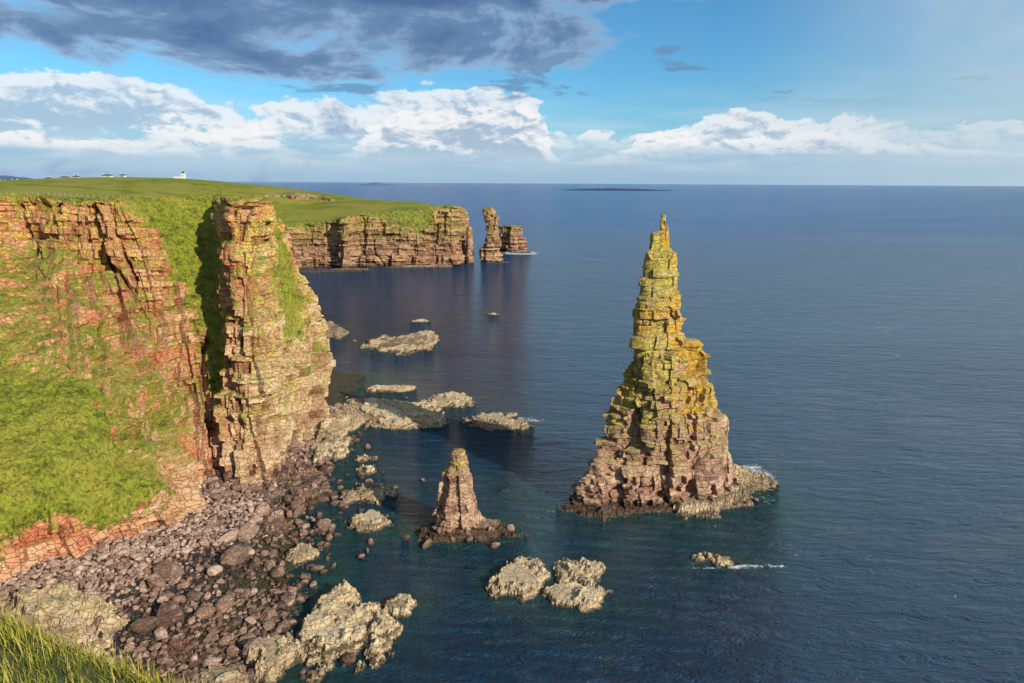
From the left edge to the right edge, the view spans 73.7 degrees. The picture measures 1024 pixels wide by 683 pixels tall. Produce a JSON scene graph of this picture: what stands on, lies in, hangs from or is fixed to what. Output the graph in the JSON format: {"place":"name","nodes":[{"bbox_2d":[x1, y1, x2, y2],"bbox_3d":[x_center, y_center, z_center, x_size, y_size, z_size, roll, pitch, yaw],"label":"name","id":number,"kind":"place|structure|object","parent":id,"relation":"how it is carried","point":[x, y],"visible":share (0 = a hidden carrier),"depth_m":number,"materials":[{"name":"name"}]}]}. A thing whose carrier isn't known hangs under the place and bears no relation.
{"place":"outdoors","nodes":[
{"label":"outdoors","id":0,"kind":"place"},
{"bbox_2d":[0,175,32,178],"bbox_3d":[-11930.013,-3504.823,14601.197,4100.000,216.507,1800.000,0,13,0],"label":"distant hills","id":1,"kind":"structure","parent":0,"point":[6,177],"depth_m":14529.99,"materials":[{"name":"blue"}]},
{"bbox_2d":[0,629,136,682],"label":"clifftop","id":2,"kind":"structure","parent":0,"point":[10,660],"depth_m":5.49,"materials":[{"name":"plant"}]},
{"bbox_2d":[0,597,238,682],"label":"clifftop grass","id":3,"kind":"structure","parent":2,"relation":"on","point":[29,632],"depth_m":5.72,"materials":[{"name":"green plant"}]},
{"bbox_2d":[0,193,335,582],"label":"sea cliff","id":4,"kind":"structure","parent":0,"point":[160,356],"depth_m":172.51,"materials":[{"name":"brown stone"}]},
{"bbox_2d":[0,177,437,223],"bbox_3d":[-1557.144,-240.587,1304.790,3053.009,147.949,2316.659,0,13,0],"label":"grassland","id":5,"kind":"structure","parent":4,"relation":"on","point":[288,210],"depth_m":676.56,"materials":[{"name":"green plant"}]},
{"bbox_2d":[2,192,148,197],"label":"wire fence","id":6,"kind":"object","parent":5,"relation":"on","point":[28,193],"visible":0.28,"depth_m":241.38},
{"bbox_2d":[102,174,112,176],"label":"white cottage","id":7,"kind":"structure","parent":5,"relation":"on","point":[107,175],"depth_m":873.07,"materials":[{"name":"paint"}]},
{"bbox_2d":[173,171,185,178],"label":"lighthouse","id":8,"kind":"object","parent":5,"relation":"on","point":[183,175],"visible":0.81,"depth_m":878.20,"materials":[{"name":"white paint"}]},
{"bbox_2d":[0,371,364,682],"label":"beach","id":9,"kind":"structure","parent":0,"point":[341,384],"depth_m":120.75,"materials":[{"name":"brown stone"}]},
{"bbox_2d":[11,582,128,635],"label":"rock outcrop","id":10,"kind":"object","parent":9,"relation":"on","point":[53,604],"visible":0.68,"depth_m":105.77,"materials":[{"name":"beige stone"}]},
{"bbox_2d":[39,617,112,657],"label":"rock outcrop","id":11,"kind":"object","parent":9,"relation":"on","point":[69,626],"visible":0.27,"depth_m":101.34,"materials":[{"name":"beige stone"}]},
{"bbox_2d":[0,405,351,682],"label":"beach boulders","id":12,"kind":"object","parent":9,"relation":"on","point":[170,572],"visible":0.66,"depth_m":119.24,"materials":[{"name":"stone"}]},
{"bbox_2d":[202,339,758,679],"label":"shore boulders","id":13,"kind":"object","parent":9,"relation":"on","point":[289,598],"visible":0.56,"depth_m":124.94,"materials":[{"name":"brown stone"}]},
{"bbox_2d":[259,191,335,200],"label":"inland cliff","id":14,"kind":"structure","parent":0,"point":[297,196],"depth_m":703.45,"materials":[{"name":"brown stone"}]},
{"bbox_2d":[359,182,398,185],"bbox_3d":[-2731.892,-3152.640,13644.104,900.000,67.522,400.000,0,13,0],"label":"distant island","id":15,"kind":"structure","parent":0,"point":[378,184],"depth_m":13516.13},
{"bbox_2d":[285,205,473,268],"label":"headland cliff","id":16,"kind":"structure","parent":0,"point":[434,234],"depth_m":581.18,"materials":[{"name":"brown stone"}]},
{"bbox_2d":[0,0,1023,185],"label":"sky","id":17,"kind":"structure","parent":0,"point":[742,92],"materials":[{"name":"blue"}]},
{"bbox_2d":[568,188,672,190],"bbox_3d":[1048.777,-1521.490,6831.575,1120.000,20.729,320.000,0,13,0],"label":"distant island","id":18,"kind":"structure","parent":0,"point":[608,189],"depth_m":6733.55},
{"bbox_2d":[234,182,1023,682],"bbox_3d":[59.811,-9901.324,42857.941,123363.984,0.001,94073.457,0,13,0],"label":"sea","id":19,"kind":"structure","parent":0,"point":[864,346],"depth_m":195.10,"materials":[{"name":"liquid"}]},
{"bbox_2d":[157,637,206,666],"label":"tidal rock","id":20,"kind":"object","parent":19,"relation":"in","point":[180,649],"visible":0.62,"depth_m":101.50,"materials":[{"name":"stone"}]},
{"bbox_2d":[191,664,252,682],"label":"tidal rock","id":21,"kind":"object","parent":19,"relation":"in","point":[214,674],"visible":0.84,"depth_m":96.92,"materials":[{"name":"beige stone"}]},
{"bbox_2d":[258,512,292,535],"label":"tidal rock","id":22,"kind":"object","parent":19,"relation":"in","point":[278,524],"visible":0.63,"depth_m":139.41,"materials":[{"name":"stone"}]},
{"bbox_2d":[245,631,307,682],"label":"tidal rock","id":23,"kind":"object","parent":19,"relation":"in","point":[270,659],"visible":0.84,"depth_m":100.97,"materials":[{"name":"beige stone"}]},
{"bbox_2d":[273,459,326,482],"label":"tidal rock","id":24,"kind":"object","parent":19,"relation":"in","point":[288,470],"visible":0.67,"depth_m":163.14,"materials":[{"name":"stone"}]},
{"bbox_2d":[285,542,319,567],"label":"tidal rock","id":25,"kind":"object","parent":19,"relation":"in","point":[302,552],"visible":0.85,"depth_m":129.39,"materials":[{"name":"beige stone"}]},
{"bbox_2d":[285,479,337,510],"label":"tidal rock","id":26,"kind":"object","parent":19,"relation":"in","point":[308,493],"visible":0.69,"depth_m":153.16,"materials":[{"name":"stone"}]},
{"bbox_2d":[309,433,352,463],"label":"tidal rock","id":27,"kind":"object","parent":19,"relation":"in","point":[335,445],"visible":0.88,"depth_m":180.15,"materials":[{"name":"beige stone"}]},
{"bbox_2d":[299,268,371,271],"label":"tidal rock","id":28,"kind":"object","parent":19,"relation":"in","point":[337,270],"visible":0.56,"depth_m":544.50,"materials":[{"name":"brown stone"}]},
{"bbox_2d":[325,321,348,339],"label":"tidal rock","id":29,"kind":"object","parent":19,"relation":"in","point":[336,332],"visible":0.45,"depth_m":319.69,"materials":[{"name":"beige stone"}]},
{"bbox_2d":[314,407,367,437],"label":"tidal rock","id":30,"kind":"object","parent":19,"relation":"in","point":[351,420],"visible":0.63,"depth_m":196.35,"materials":[{"name":"beige stone"}]},
{"bbox_2d":[294,579,402,682],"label":"tidal rock","id":31,"kind":"object","parent":19,"relation":"in","point":[342,613],"visible":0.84,"depth_m":106.99,"materials":[{"name":"beige stone"}]},
{"bbox_2d":[355,464,376,475],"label":"tidal rock","id":32,"kind":"object","parent":19,"relation":"in","point":[370,470],"visible":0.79,"depth_m":168.86,"materials":[{"name":"beige stone"}]},
{"bbox_2d":[354,453,377,462],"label":"tidal rock","id":33,"kind":"object","parent":19,"relation":"in","point":[362,458],"visible":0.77,"depth_m":175.95,"materials":[{"name":"beige stone"}]},
{"bbox_2d":[338,480,397,504],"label":"tidal rock","id":34,"kind":"object","parent":19,"relation":"in","point":[376,491],"visible":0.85,"depth_m":155.04,"materials":[{"name":"beige stone"}]},
{"bbox_2d":[347,509,393,533],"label":"tidal rock","id":35,"kind":"object","parent":19,"relation":"in","point":[370,521],"visible":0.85,"depth_m":141.92,"materials":[{"name":"beige stone"}]},
{"bbox_2d":[364,385,416,393],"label":"tidal rock","id":36,"kind":"object","parent":19,"relation":"in","point":[393,389],"visible":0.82,"depth_m":234.25,"materials":[{"name":"beige stone"}]},
{"bbox_2d":[340,397,448,429],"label":"tidal rock","id":37,"kind":"object","parent":19,"relation":"in","point":[392,414],"visible":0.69,"depth_m":207.18,"materials":[{"name":"beige stone"}]},
{"bbox_2d":[359,330,439,355],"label":"tidal rock","id":38,"kind":"object","parent":19,"relation":"in","point":[412,343],"visible":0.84,"depth_m":298.19,"materials":[{"name":"beige stone"}]},
{"bbox_2d":[382,593,417,617],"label":"tidal rock","id":39,"kind":"object","parent":19,"relation":"in","point":[401,605],"visible":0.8,"depth_m":113.82,"materials":[{"name":"beige stone"}]},
{"bbox_2d":[382,263,451,267],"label":"tidal rock","id":40,"kind":"object","parent":19,"relation":"in","point":[433,265],"visible":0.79,"depth_m":572.27,"materials":[{"name":"stone"}]},
{"bbox_2d":[410,318,430,322],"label":"tidal rock","id":41,"kind":"object","parent":19,"relation":"in","point":[423,320],"visible":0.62,"depth_m":350.18,"materials":[{"name":"beige stone"}]},
{"bbox_2d":[426,391,475,407],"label":"tidal rock","id":42,"kind":"object","parent":19,"relation":"in","point":[453,399],"visible":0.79,"depth_m":222.27,"materials":[{"name":"beige stone"}]},
{"bbox_2d":[412,448,521,543],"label":"sea stack","id":43,"kind":"object","parent":19,"relation":"in","point":[457,515],"visible":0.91,"depth_m":137.25,"materials":[{"name":"stone"}]},
{"bbox_2d":[466,226,473,263],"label":"sea stack","id":44,"kind":"object","parent":19,"relation":"in","point":[469,245],"visible":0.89,"depth_m":600.65,"materials":[{"name":"brown stone"}]},
{"bbox_2d":[479,207,503,262],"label":"sea stack","id":45,"kind":"object","parent":19,"relation":"in","point":[489,252],"visible":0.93,"depth_m":608.66,"materials":[{"name":"brown stone"}]},
{"bbox_2d":[460,412,534,430],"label":"tidal rock","id":46,"kind":"object","parent":19,"relation":"in","point":[497,421],"visible":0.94,"depth_m":201.82,"materials":[{"name":"beige stone"}]},
{"bbox_2d":[497,225,527,250],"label":"sea stack","id":47,"kind":"object","parent":19,"relation":"in","point":[511,238],"visible":0.82,"depth_m":712.37,"materials":[{"name":"brown stone"}]},
{"bbox_2d":[485,555,551,602],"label":"tidal rock","id":48,"kind":"object","parent":19,"relation":"in","point":[521,579],"visible":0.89,"depth_m":121.28,"materials":[{"name":"beige stone"}]},
{"bbox_2d":[509,250,531,252],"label":"tidal rock","id":49,"kind":"object","parent":19,"relation":"in","point":[522,251],"visible":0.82,"depth_m":700.09,"materials":[{"name":"stone"}]},
{"bbox_2d":[541,581,612,613],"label":"tidal rock","id":50,"kind":"object","parent":19,"relation":"in","point":[580,598],"visible":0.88,"depth_m":117.14,"materials":[{"name":"beige stone"}]},
{"bbox_2d":[553,557,605,585],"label":"tidal rock","id":51,"kind":"object","parent":19,"relation":"in","point":[584,571],"visible":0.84,"depth_m":124.56,"materials":[{"name":"beige stone"}]},
{"bbox_2d":[557,214,778,521],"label":"sea stack","id":52,"kind":"object","parent":19,"relation":"in","point":[663,445],"visible":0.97,"depth_m":149.05,"materials":[{"name":"stone"}]},
{"bbox_2d":[691,552,739,570],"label":"tidal rock","id":53,"kind":"object","parent":19,"relation":"in","point":[716,560],"visible":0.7,"depth_m":129.57,"materials":[{"name":"beige stone"}]}
]}

